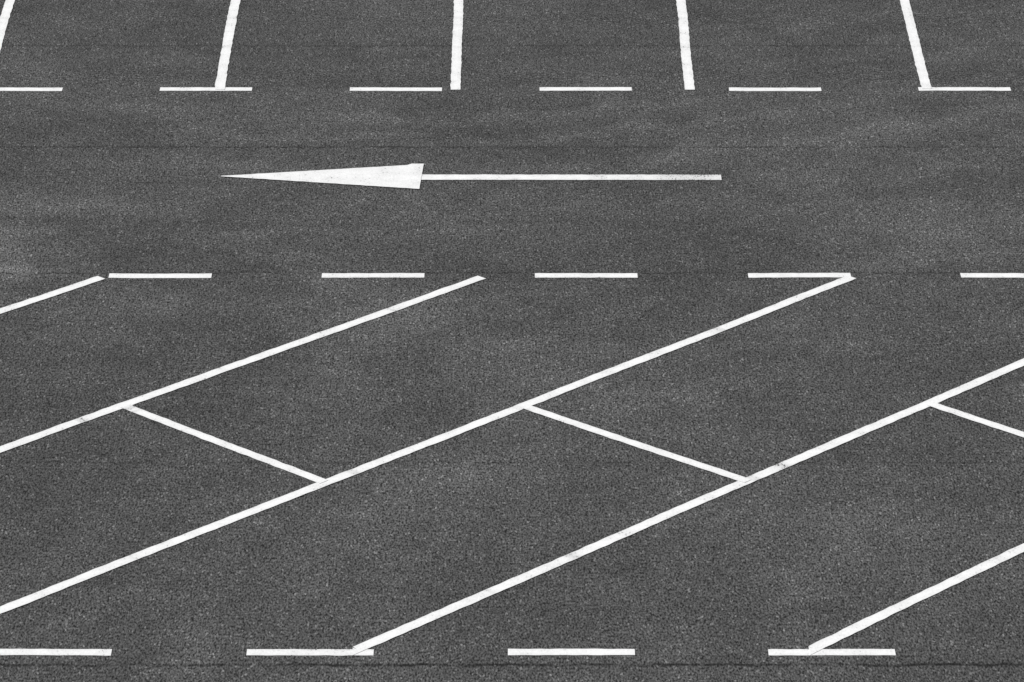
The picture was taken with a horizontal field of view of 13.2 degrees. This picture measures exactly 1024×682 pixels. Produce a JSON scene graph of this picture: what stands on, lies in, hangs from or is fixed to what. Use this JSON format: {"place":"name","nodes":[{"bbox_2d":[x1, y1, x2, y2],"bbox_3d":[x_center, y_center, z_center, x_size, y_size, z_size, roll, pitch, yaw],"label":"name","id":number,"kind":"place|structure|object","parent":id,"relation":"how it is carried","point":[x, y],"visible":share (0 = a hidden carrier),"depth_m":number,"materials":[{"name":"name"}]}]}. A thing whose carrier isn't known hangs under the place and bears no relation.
{"place":"outdoors","nodes":[
{"label":"outdoors","id":0,"kind":"place"},
{"bbox_2d":[0,0,1023,681],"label":"parking lot asphalt","id":1,"kind":"structure","parent":0,"point":[894,192],"depth_m":40.52,"materials":[{"name":"grey asphalt"}]},
{"bbox_2d":[0,0,14,49],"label":"parking bay line","id":2,"kind":"object","parent":1,"relation":"on","point":[6,11],"visible":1,"depth_m":49.65,"materials":[{"name":"paint"}]},
{"bbox_2d":[0,276,104,313],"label":"angled parking line","id":3,"kind":"object","parent":1,"relation":"on","point":[51,294],"visible":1,"depth_m":41.55,"materials":[{"name":"paint"}]},
{"bbox_2d":[121,404,326,483],"bbox_3d":[-2.496,0.878,38.192,2.484,0.001,0.113,19,28,39],"label":"bay end line","id":4,"kind":"object","parent":1,"relation":"on","point":[228,445],"visible":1,"depth_m":38.16,"materials":[{"name":"paint"}]},
{"bbox_2d":[215,0,239,89],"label":"parking bay line","id":5,"kind":"object","parent":1,"relation":"on","point":[227,43],"visible":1,"depth_m":48.72,"materials":[{"name":"paint"}]},
{"bbox_2d":[0,276,485,452],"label":"angled parking line","id":6,"kind":"object","parent":1,"relation":"on","point":[152,394],"visible":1,"depth_m":39.88,"materials":[{"name":"paint"}]},
{"bbox_2d":[0,276,855,613],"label":"angled parking line","id":7,"kind":"object","parent":1,"relation":"on","point":[394,456],"visible":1,"depth_m":38.03,"materials":[{"name":"paint"}]},
{"bbox_2d":[0,649,895,655],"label":"dashed line","id":8,"kind":"object","parent":1,"relation":"on","point":[334,652],"visible":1,"depth_m":34.32,"materials":[{"name":"paint"}]},
{"bbox_2d":[450,0,462,89],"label":"parking bay line","id":9,"kind":"object","parent":1,"relation":"on","point":[456,63],"visible":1,"depth_m":48.65,"materials":[{"name":"paint"}]},
{"bbox_2d":[224,164,721,188],"bbox_3d":[-0.412,-1.657,44.649,5.035,0.004,0.769,0,21,0],"label":"direction arrow","id":10,"kind":"object","parent":1,"relation":"on","point":[405,176],"visible":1,"depth_m":44.64,"materials":[{"name":"paint"}]},
{"bbox_2d":[0,87,1010,90],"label":"dashed line","id":11,"kind":"object","parent":1,"relation":"on","point":[541,89],"visible":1,"depth_m":47.27,"materials":[{"name":"paint"}]},
{"bbox_2d":[108,273,1023,277],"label":"dashed line","id":12,"kind":"object","parent":1,"relation":"on","point":[562,275],"visible":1,"depth_m":42.03,"materials":[{"name":"paint"}]},
{"bbox_2d":[520,404,750,482],"bbox_3d":[1.044,0.876,38.196,2.522,0.001,0.112,18,28,38],"label":"bay end line","id":13,"kind":"object","parent":1,"relation":"on","point":[617,437],"visible":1,"depth_m":38.16,"materials":[{"name":"paint"}]},
{"bbox_2d":[676,0,694,89],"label":"parking bay line","id":14,"kind":"object","parent":1,"relation":"on","point":[685,48],"visible":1,"depth_m":48.69,"materials":[{"name":"paint"}]},
{"bbox_2d":[352,358,1023,654],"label":"angled parking line","id":15,"kind":"object","parent":1,"relation":"on","point":[474,598],"visible":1,"depth_m":36.80,"materials":[{"name":"paint"}]},
{"bbox_2d":[808,543,1023,654],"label":"angled parking line","id":16,"kind":"object","parent":1,"relation":"on","point":[899,606],"visible":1,"depth_m":35.22,"materials":[{"name":"paint"}]},
{"bbox_2d":[900,0,931,88],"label":"parking bay line","id":17,"kind":"object","parent":1,"relation":"on","point":[914,40],"visible":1,"depth_m":48.72,"materials":[{"name":"paint"}]},
{"bbox_2d":[927,402,1023,436],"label":"bay end line","id":18,"kind":"object","parent":1,"relation":"on","point":[977,419],"visible":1,"depth_m":38.69,"materials":[{"name":"paint"}]}
]}

